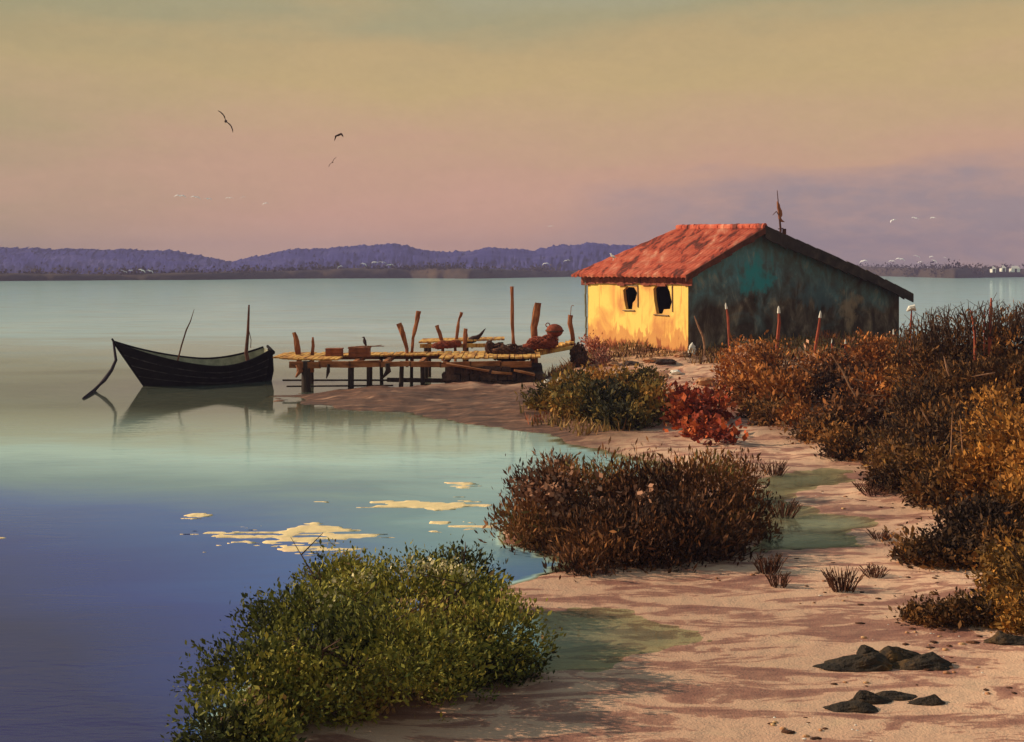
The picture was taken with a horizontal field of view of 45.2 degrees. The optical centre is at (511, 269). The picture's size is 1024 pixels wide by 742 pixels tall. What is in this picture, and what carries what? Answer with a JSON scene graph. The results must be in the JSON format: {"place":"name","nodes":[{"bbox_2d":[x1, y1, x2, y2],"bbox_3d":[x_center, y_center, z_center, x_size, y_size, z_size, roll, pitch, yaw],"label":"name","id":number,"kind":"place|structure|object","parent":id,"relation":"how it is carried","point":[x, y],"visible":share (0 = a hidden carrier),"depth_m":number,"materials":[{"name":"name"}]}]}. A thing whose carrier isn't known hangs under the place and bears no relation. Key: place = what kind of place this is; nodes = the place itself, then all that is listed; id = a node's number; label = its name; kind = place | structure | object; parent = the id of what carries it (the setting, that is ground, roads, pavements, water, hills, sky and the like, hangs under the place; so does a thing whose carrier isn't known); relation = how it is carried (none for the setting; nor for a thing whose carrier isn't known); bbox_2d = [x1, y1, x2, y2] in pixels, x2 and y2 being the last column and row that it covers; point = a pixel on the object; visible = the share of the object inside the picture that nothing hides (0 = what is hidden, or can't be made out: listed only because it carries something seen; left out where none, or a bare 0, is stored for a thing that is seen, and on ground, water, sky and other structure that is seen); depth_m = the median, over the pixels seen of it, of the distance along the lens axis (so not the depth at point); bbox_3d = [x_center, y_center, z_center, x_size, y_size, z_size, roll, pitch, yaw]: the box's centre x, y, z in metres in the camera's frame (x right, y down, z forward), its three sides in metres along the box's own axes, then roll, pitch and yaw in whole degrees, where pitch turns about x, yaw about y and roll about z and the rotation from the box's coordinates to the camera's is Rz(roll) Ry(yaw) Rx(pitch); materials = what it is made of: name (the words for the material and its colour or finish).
{"place":"outdoors","nodes":[
{"label":"outdoors","id":0,"kind":"place"},
{"bbox_2d":[219,111,232,131],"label":"flying bird","id":1,"kind":"object","parent":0,"point":[225,121],"visible":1,"depth_m":44.96},
{"bbox_2d":[0,276,1023,741],"bbox_3d":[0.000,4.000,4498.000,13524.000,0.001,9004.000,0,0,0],"label":"water","id":2,"kind":"structure","parent":0,"point":[120,586],"depth_m":25.15,"materials":[{"name":"blue liquid"}]},
{"bbox_2d":[111,305,274,385],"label":"moored boat","id":3,"kind":"object","parent":2,"relation":"on","point":[150,368],"visible":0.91,"depth_m":42.69,"materials":[{"name":"brown wood"}]},
{"bbox_2d":[82,341,116,398],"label":"mooring rope","id":4,"kind":"object","parent":3,"relation":"hanging from","point":[106,377],"visible":0.84,"depth_m":41.37,"materials":[{"name":"grey fabric"}]},
{"bbox_2d":[177,311,193,360],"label":"leaning pole","id":5,"kind":"object","parent":3,"relation":"in","point":[183,339],"visible":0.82,"depth_m":42.78,"materials":[{"name":"brown wood"}]},
{"bbox_2d":[0,242,636,273],"bbox_3d":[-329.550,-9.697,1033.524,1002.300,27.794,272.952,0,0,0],"label":"hills","id":6,"kind":"structure","parent":2,"relation":"on","point":[585,255],"depth_m":929.82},
{"bbox_2d":[0,336,1023,741],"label":"ground","id":7,"kind":"structure","parent":0,"point":[700,654],"depth_m":13.46,"materials":[{"name":"beige sand"}]},
{"bbox_2d":[160,533,565,741],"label":"green shrub","id":8,"kind":"object","parent":7,"relation":"on","point":[352,656],"visible":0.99,"depth_m":11.31,"materials":[{"name":"green plant"}]},
{"bbox_2d":[273,350,540,391],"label":"jetty","id":9,"kind":"object","parent":7,"relation":"on","point":[307,379],"visible":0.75,"depth_m":40.35,"materials":[{"name":"brown wood"}]},
{"bbox_2d":[292,332,301,371],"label":"crooked post","id":10,"kind":"object","parent":9,"relation":"on","point":[297,348],"visible":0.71,"depth_m":42.12,"materials":[{"name":"red wood"}]},
{"bbox_2d":[310,337,314,371],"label":"crooked post","id":11,"kind":"object","parent":9,"relation":"on","point":[312,352],"visible":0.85,"depth_m":42.15,"materials":[{"name":"red wood"}]},
{"bbox_2d":[325,348,343,355],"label":"fish crate","id":12,"kind":"object","parent":9,"relation":"on","point":[333,351],"visible":0.86,"depth_m":41.64,"materials":[{"name":"red wood"}]},
{"bbox_2d":[348,347,370,356],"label":"fish crate","id":13,"kind":"object","parent":9,"relation":"on","point":[359,352],"visible":0.98,"depth_m":41.65,"materials":[{"name":"red wood"}]},
{"bbox_2d":[348,346,383,347],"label":"loose lath","id":14,"kind":"object","parent":13,"relation":"on","point":[365,346],"visible":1,"depth_m":41.74,"materials":[{"name":"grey wood"}]},
{"bbox_2d":[396,323,408,366],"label":"crooked post","id":15,"kind":"object","parent":9,"relation":"on","point":[400,327],"visible":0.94,"depth_m":42.94,"materials":[{"name":"red wood"}]},
{"bbox_2d":[410,311,420,360],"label":"crooked post","id":16,"kind":"object","parent":9,"relation":"on","point":[417,318],"visible":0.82,"depth_m":43.15,"materials":[{"name":"red wood"}]},
{"bbox_2d":[485,340,535,361],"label":"net heap","id":17,"kind":"object","parent":9,"relation":"on","point":[491,347],"visible":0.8,"depth_m":41.88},
{"bbox_2d":[510,286,515,344],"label":"tall pole","id":18,"kind":"object","parent":9,"relation":"on","point":[512,312],"visible":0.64,"depth_m":43.35,"materials":[{"name":"red wood"}]},
{"bbox_2d":[530,303,540,362],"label":"crooked post","id":19,"kind":"object","parent":9,"relation":"on","point":[535,317],"visible":0.71,"depth_m":43.11,"materials":[{"name":"red wood"}]},
{"bbox_2d":[522,334,558,349],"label":"net heap","id":20,"kind":"object","parent":9,"relation":"on","point":[547,341],"visible":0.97,"depth_m":42.59,"materials":[{"name":"fabric"}]},
{"bbox_2d":[545,323,563,336],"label":"mooring buoy","id":21,"kind":"object","parent":20,"relation":"on","point":[556,330],"visible":0.99,"depth_m":42.78,"materials":[{"name":"red plastic"}]},
{"bbox_2d":[535,340,575,354],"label":"gangway","id":22,"kind":"object","parent":9,"relation":"on","point":[562,346],"visible":0.59,"depth_m":43.15,"materials":[{"name":"yellow wood"}]},
{"bbox_2d":[567,305,574,345],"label":"crooked post","id":23,"kind":"object","parent":22,"relation":"on","point":[570,326],"visible":0.79,"depth_m":43.94,"materials":[{"name":"red wood"}]},
{"bbox_2d":[419,337,504,377],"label":"plank stage","id":24,"kind":"object","parent":7,"relation":"on","point":[427,347],"visible":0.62,"depth_m":44.39,"materials":[{"name":"yellow wood"}]},
{"bbox_2d":[435,325,443,360],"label":"crooked post","id":25,"kind":"object","parent":24,"relation":"on","point":[438,330],"visible":0.68,"depth_m":44.45,"materials":[{"name":"red wood"}]},
{"bbox_2d":[432,340,461,349],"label":"net heap","id":26,"kind":"object","parent":24,"relation":"on","point":[447,344],"visible":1,"depth_m":43.68,"materials":[{"name":"red fabric"}]},
{"bbox_2d":[454,312,462,361],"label":"crooked post","id":27,"kind":"object","parent":24,"relation":"on","point":[457,329],"visible":0.71,"depth_m":44.96,"materials":[{"name":"red wood"}]},
{"bbox_2d":[463,328,467,360],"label":"crooked post","id":28,"kind":"object","parent":24,"relation":"on","point":[465,335],"visible":0.7,"depth_m":43.94,"materials":[{"name":"red wood"}]},
{"bbox_2d":[467,328,485,343],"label":"perched bird","id":29,"kind":"object","parent":24,"relation":"on","point":[476,337],"visible":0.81,"depth_m":44.53},
{"bbox_2d":[442,363,547,384],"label":"boat","id":30,"kind":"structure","parent":7,"relation":"on","point":[451,374],"depth_m":40.16,"materials":[{"name":"black wood"}]},
{"bbox_2d":[446,362,489,371],"bbox_3d":[-1.435,3.165,40.151,1.440,0.298,0.536,0,0,0],"label":"fallen plank","id":31,"kind":"object","parent":30,"relation":"on","point":[464,366],"visible":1,"depth_m":39.90,"materials":[{"name":"brown wood"}]},
{"bbox_2d":[491,371,511,374],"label":"fallen plank","id":32,"kind":"object","parent":30,"relation":"on","point":[501,372],"visible":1,"depth_m":40.01,"materials":[{"name":"brown wood"}]},
{"bbox_2d":[514,369,534,375],"bbox_3d":[0.407,3.340,40.149,0.701,0.222,0.380,0,0,0],"label":"fallen plank","id":33,"kind":"object","parent":30,"relation":"on","point":[526,372],"visible":1,"depth_m":39.98,"materials":[{"name":"brown wood"}]},
{"bbox_2d":[569,342,589,367],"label":"net heap","id":34,"kind":"object","parent":7,"relation":"on","point":[578,354],"visible":0.94,"depth_m":42.81,"materials":[{"name":"black fabric"}]},
{"bbox_2d":[514,355,675,430],"bbox_3d":[2.373,3.410,33.055,4.664,1.860,7.660,0,0,0],"label":"dark shrub","id":35,"kind":"object","parent":7,"relation":"on","point":[626,394],"visible":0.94,"depth_m":31.43,"materials":[{"name":"green plant"}]},
{"bbox_2d":[579,329,613,366],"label":"pink shrub","id":36,"kind":"object","parent":7,"relation":"on","point":[593,345],"visible":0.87,"depth_m":42.83,"materials":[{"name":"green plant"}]},
{"bbox_2d":[607,361,620,366],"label":"stone","id":37,"kind":"object","parent":7,"relation":"on","point":[611,363],"visible":0.87,"depth_m":42.19,"materials":[{"name":"beige stone"}]},
{"bbox_2d":[474,430,784,581],"bbox_3d":[1.963,3.411,19.190,4.676,1.952,7.319,0,0,7],"label":"brown shrub","id":38,"kind":"object","parent":7,"relation":"on","point":[655,515],"visible":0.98,"depth_m":17.74,"materials":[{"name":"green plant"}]},
{"bbox_2d":[620,361,639,366],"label":"stone","id":39,"kind":"object","parent":7,"relation":"on","point":[630,363],"visible":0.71,"depth_m":41.83,"materials":[{"name":"grey stone"}]},
{"bbox_2d":[642,357,658,362],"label":"stone","id":40,"kind":"object","parent":7,"relation":"on","point":[647,359],"visible":0.84,"depth_m":42.26,"materials":[{"name":"beige stone"}]},
{"bbox_2d":[654,372,668,377],"bbox_3d":[4.739,3.408,39.510,0.606,0.257,0.446,0,0,0],"label":"stone","id":41,"kind":"object","parent":7,"relation":"on","point":[663,374],"visible":0.46,"depth_m":39.37,"materials":[{"name":"beige stone"}]},
{"bbox_2d":[655,359,675,364],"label":"stone","id":42,"kind":"object","parent":7,"relation":"on","point":[664,361],"visible":1,"depth_m":41.59,"materials":[{"name":"stone"}]},
{"bbox_2d":[670,370,681,374],"bbox_3d":[5.344,3.346,40.004,0.417,0.208,0.340,0,0,0],"label":"stone","id":43,"kind":"object","parent":7,"relation":"on","point":[675,372],"visible":0.95,"depth_m":39.90,"materials":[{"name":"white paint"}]},
{"bbox_2d":[674,351,687,357],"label":"stone","id":44,"kind":"object","parent":7,"relation":"on","point":[680,354],"visible":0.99,"depth_m":42.48,"materials":[{"name":"beige stone"}]},
{"bbox_2d":[688,343,695,354],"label":"stone","id":45,"kind":"object","parent":7,"relation":"on","point":[692,345],"visible":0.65,"depth_m":42.94,"materials":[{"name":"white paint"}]},
{"bbox_2d":[694,316,705,354],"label":"stake","id":46,"kind":"object","parent":7,"relation":"on","point":[703,340],"visible":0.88,"depth_m":42.48,"materials":[{"name":"wood"}]},
{"bbox_2d":[658,377,752,446],"bbox_3d":[4.579,3.562,30.523,2.513,1.797,7.578,0,0,8],"label":"red shrub","id":47,"kind":"object","parent":7,"relation":"on","point":[693,413],"visible":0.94,"depth_m":30.11,"materials":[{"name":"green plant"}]},
{"bbox_2d":[695,377,715,385],"bbox_3d":[5.875,3.403,37.512,0.549,0.259,0.504,0,0,-22],"label":"stone","id":48,"kind":"object","parent":7,"relation":"on","point":[704,381],"visible":0.91,"depth_m":37.33,"materials":[{"name":"beige stone"}]},
{"bbox_2d":[725,303,729,350],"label":"stake","id":49,"kind":"object","parent":7,"relation":"on","point":[728,323],"visible":0.8,"depth_m":41.97,"materials":[{"name":"red paint"}]},
{"bbox_2d":[571,190,913,350],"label":"fishing hut","id":50,"kind":"object","parent":7,"relation":"on","point":[663,290],"visible":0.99,"depth_m":46.41,"materials":[{"name":"yellow paint"}]},
{"bbox_2d":[622,285,637,310],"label":"window","id":51,"kind":"structure","parent":50,"relation":"in","point":[625,285],"depth_m":47.23,"materials":[{"name":"wood"}]},
{"bbox_2d":[653,284,672,315],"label":"window","id":52,"kind":"structure","parent":50,"relation":"in","point":[671,284],"depth_m":45.44,"materials":[{"name":"wood"}]},
{"bbox_2d":[752,551,788,574],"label":"dry tuft","id":53,"kind":"object","parent":7,"relation":"on","point":[770,567],"visible":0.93,"depth_m":16.09,"materials":[{"name":"brown plant"}]},
{"bbox_2d":[759,459,788,476],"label":"dry tuft","id":54,"kind":"object","parent":7,"relation":"on","point":[780,470],"visible":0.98,"depth_m":23.96,"materials":[{"name":"brown plant"}]},
{"bbox_2d":[775,306,780,349],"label":"stake","id":55,"kind":"object","parent":7,"relation":"on","point":[778,326],"visible":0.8,"depth_m":40.46,"materials":[{"name":"red paint"}]},
{"bbox_2d":[764,571,791,587],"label":"dry tuft","id":56,"kind":"object","parent":7,"relation":"on","point":[784,580],"visible":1,"depth_m":15.41,"materials":[{"name":"brown plant"}]},
{"bbox_2d":[709,330,847,431],"bbox_3d":[7.014,2.948,33.280,3.326,2.370,10.568,0,0,8],"label":"rusty shrub","id":57,"kind":"object","parent":7,"relation":"on","point":[761,370],"visible":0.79,"depth_m":32.97,"materials":[{"name":"brown plant"}]},
{"bbox_2d":[762,496,801,518],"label":"dry tuft","id":58,"kind":"object","parent":7,"relation":"on","point":[791,508],"visible":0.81,"depth_m":19.93,"materials":[{"name":"brown plant"}]},
{"bbox_2d":[731,387,878,461],"bbox_3d":[6.727,3.657,28.331,1.979,1.410,6.602,0,0,-12],"label":"dark shrub","id":59,"kind":"object","parent":7,"relation":"on","point":[832,436],"visible":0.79,"depth_m":27.18,"materials":[{"name":"brown plant"}]},
{"bbox_2d":[814,311,821,356],"bbox_3d":[9.946,2.245,40.002,0.255,1.836,0.101,0,0,0],"label":"stake","id":60,"kind":"object","parent":7,"relation":"on","point":[818,330],"visible":0.83,"depth_m":39.97,"materials":[{"name":"red paint"}]},
{"bbox_2d":[627,491,1016,739],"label":"weed scraps","id":61,"kind":"object","parent":7,"relation":"on","point":[825,728],"visible":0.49,"depth_m":13.02,"materials":[{"name":"brown plant"}]},
{"bbox_2d":[821,565,864,592],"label":"dry tuft","id":62,"kind":"object","parent":7,"relation":"on","point":[832,580],"visible":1,"depth_m":15.16,"materials":[{"name":"brown plant"}]},
{"bbox_2d":[790,327,906,439],"bbox_3d":[8.653,2.921,32.514,3.954,2.407,11.805,0,0,17],"label":"rusty shrub","id":63,"kind":"object","parent":7,"relation":"on","point":[861,362],"visible":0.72,"depth_m":31.88,"materials":[{"name":"brown plant"}]},
{"bbox_2d":[786,356,812,375],"bbox_3d":[6.906,2.305,29.500,0.681,0.491,0.032,0,0,0],"label":"fallen stick","id":64,"kind":"object","parent":63,"relation":"on","point":[800,366],"visible":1,"depth_m":29.49,"materials":[{"name":"brown wood"}]},
{"bbox_2d":[832,356,860,403],"bbox_3d":[7.792,2.605,28.499,0.738,1.229,0.041,0,0,0],"label":"fallen stick","id":65,"kind":"object","parent":63,"relation":"on","point":[845,377],"visible":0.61,"depth_m":28.49,"materials":[{"name":"brown wood"}]},
{"bbox_2d":[812,644,892,671],"bbox_3d":[3.488,3.968,12.401,0.935,0.281,0.497,0,0,0],"label":"dark rock","id":66,"kind":"object","parent":7,"relation":"on","point":[865,658],"visible":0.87,"depth_m":12.24,"materials":[{"name":"grey stone"}]},
{"bbox_2d":[823,690,891,712],"bbox_3d":[3.174,3.970,11.193,0.793,0.193,0.379,0,0,-28],"label":"dark rock","id":67,"kind":"object","parent":7,"relation":"on","point":[863,701],"visible":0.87,"depth_m":11.13,"materials":[{"name":"grey stone"}]},
{"bbox_2d":[715,494,1018,736],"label":"pebbles","id":68,"kind":"object","parent":7,"relation":"on","point":[866,682],"visible":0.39,"depth_m":12.80,"materials":[{"name":"brown stone"}]},
{"bbox_2d":[852,481,893,496],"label":"dry tuft","id":69,"kind":"object","parent":7,"relation":"on","point":[867,488],"visible":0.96,"depth_m":21.50,"materials":[{"name":"brown plant"}]},
{"bbox_2d":[723,495,1023,740],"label":"shell bits","id":70,"kind":"object","parent":7,"relation":"on","point":[872,639],"visible":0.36,"depth_m":12.05,"materials":[{"name":"white paint"}]},
{"bbox_2d":[859,563,889,578],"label":"dry tuft","id":71,"kind":"object","parent":7,"relation":"on","point":[871,571],"visible":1,"depth_m":15.78,"materials":[{"name":"brown plant"}]},
{"bbox_2d":[865,528,893,540],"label":"dry tuft","id":72,"kind":"object","parent":7,"relation":"on","point":[884,534],"visible":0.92,"depth_m":18.07,"materials":[{"name":"brown plant"}]},
{"bbox_2d":[875,690,917,700],"bbox_3d":[3.594,3.974,11.437,0.544,0.111,0.238,0,0,0],"label":"dark rock","id":73,"kind":"object","parent":7,"relation":"on","point":[892,695],"visible":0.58,"depth_m":11.39,"materials":[{"name":"grey stone"}]},
{"bbox_2d":[906,304,915,364],"bbox_3d":[10.727,2.199,33.000,0.269,2.555,0.161,0,0,0],"label":"stake","id":74,"kind":"object","parent":7,"relation":"on","point":[911,307],"visible":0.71,"depth_m":32.97,"materials":[{"name":"red paint"}]},
{"bbox_2d":[879,645,951,670],"bbox_3d":[4.037,3.968,12.401,0.810,0.298,0.509,0,0,0],"label":"dark rock","id":75,"kind":"object","parent":7,"relation":"on","point":[899,658],"visible":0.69,"depth_m":12.30,"materials":[{"name":"grey stone"}]},
{"bbox_2d":[907,694,945,705],"bbox_3d":[3.798,3.964,11.258,0.403,0.144,0.181,0,0,0],"label":"dark rock","id":76,"kind":"object","parent":7,"relation":"on","point":[933,700],"visible":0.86,"depth_m":11.22,"materials":[{"name":"grey stone"}]},
{"bbox_2d":[855,425,1003,510],"bbox_3d":[7.323,3.598,21.495,2.360,1.676,3.869,0,0,0],"label":"olive brown shrub","id":77,"kind":"object","parent":7,"relation":"on","point":[921,478],"visible":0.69,"depth_m":21.23,"materials":[{"name":"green plant"}]},
{"bbox_2d":[849,293,1023,466],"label":"tall thicket","id":78,"kind":"object","parent":7,"relation":"on","point":[930,387],"visible":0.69,"depth_m":26.71,"materials":[{"name":"brown plant"}]},
{"bbox_2d":[943,356,948,375],"bbox_3d":[8.131,1.798,23.000,0.115,0.379,0.037,0,0,0],"label":"fallen stick","id":79,"kind":"object","parent":78,"relation":"in","point":[946,366],"visible":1,"depth_m":22.99,"materials":[{"name":"brown wood"}]},
{"bbox_2d":[892,299,1023,354],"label":"bare twigs","id":80,"kind":"object","parent":78,"relation":"on","point":[946,328],"visible":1,"depth_m":26.48,"materials":[{"name":"brown plant"}]},
{"bbox_2d":[886,586,1012,631],"bbox_3d":[4.934,3.864,13.740,1.432,0.635,0.902,0,0,0],"label":"dark shrub","id":81,"kind":"object","parent":7,"relation":"on","point":[954,610],"visible":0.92,"depth_m":13.66,"materials":[{"name":"brown plant"}]},
{"bbox_2d":[881,488,1023,572],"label":"dark shrub","id":82,"kind":"object","parent":7,"relation":"on","point":[977,525],"visible":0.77,"depth_m":16.41,"materials":[{"name":"brown plant"}]},
{"bbox_2d":[970,310,975,360],"bbox_3d":[10.283,2.208,27.402,0.133,2.631,0.064,0,0,0],"label":"stake","id":83,"kind":"object","parent":7,"relation":"on","point":[974,344],"visible":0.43,"depth_m":27.38,"materials":[{"name":"red paint"}]},
{"bbox_2d":[943,377,1023,521],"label":"golden shrub","id":84,"kind":"object","parent":7,"relation":"on","point":[1005,441],"visible":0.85,"depth_m":19.92,"materials":[{"name":"orange plant"}]},
{"bbox_2d":[950,413,952,454],"bbox_3d":[7.082,2.649,19.798,0.033,0.678,0.017,0,0,16],"label":"fallen stick","id":85,"kind":"object","parent":84,"relation":"in","point":[951,437],"visible":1,"depth_m":19.80,"materials":[{"name":"brown wood"}]},
{"bbox_2d":[959,415,962,453],"bbox_3d":[7.240,2.665,19.800,0.058,0.645,0.019,0,0,0],"label":"fallen stick","id":86,"kind":"object","parent":84,"relation":"in","point":[961,438],"visible":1,"depth_m":19.80,"materials":[{"name":"brown wood"}]},
{"bbox_2d":[988,298,992,356],"bbox_3d":[10.662,2.062,27.401,0.104,2.882,0.077,0,0,0],"label":"stake","id":87,"kind":"object","parent":7,"relation":"on","point":[989,342],"visible":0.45,"depth_m":27.38,"materials":[{"name":"red paint"}]},
{"bbox_2d":[964,528,1023,634],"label":"ochre shrub","id":88,"kind":"object","parent":7,"relation":"on","point":[1002,577],"visible":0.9,"depth_m":13.87,"materials":[{"name":"brown plant"}]},
{"bbox_2d":[983,631,1023,645],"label":"dark rock","id":89,"kind":"object","parent":7,"relation":"on","point":[1000,638],"visible":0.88,"depth_m":12.97,"materials":[{"name":"grey stone"}]},
{"bbox_2d":[0,266,1023,280],"bbox_3d":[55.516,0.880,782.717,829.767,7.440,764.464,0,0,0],"label":"shore","id":90,"kind":"structure","parent":0,"point":[458,273],"depth_m":586.29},
{"bbox_2d":[0,258,1023,277],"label":"scrub","id":91,"kind":"object","parent":90,"relation":"on","point":[384,266],"visible":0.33,"depth_m":598.99,"materials":[{"name":"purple plant"}]},
{"bbox_2d":[999,265,1005,271],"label":"cottage","id":92,"kind":"structure","parent":90,"relation":"on","point":[1003,269],"depth_m":588.64,"materials":[{"name":"white paint"}]},
{"bbox_2d":[1009,266,1020,271],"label":"cottage","id":93,"kind":"structure","parent":90,"relation":"on","point":[1015,269],"depth_m":588.50,"materials":[{"name":"white paint"}]},
{"bbox_2d":[0,0,1023,268],"label":"sky","id":94,"kind":"structure","parent":0,"point":[465,125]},
{"bbox_2d":[519,330,1020,503],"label":"dry grass","id":95,"kind":"structure","parent":0,"point":[553,420],"depth_m":43.00,"materials":[{"name":"brown plant"}]}
]}

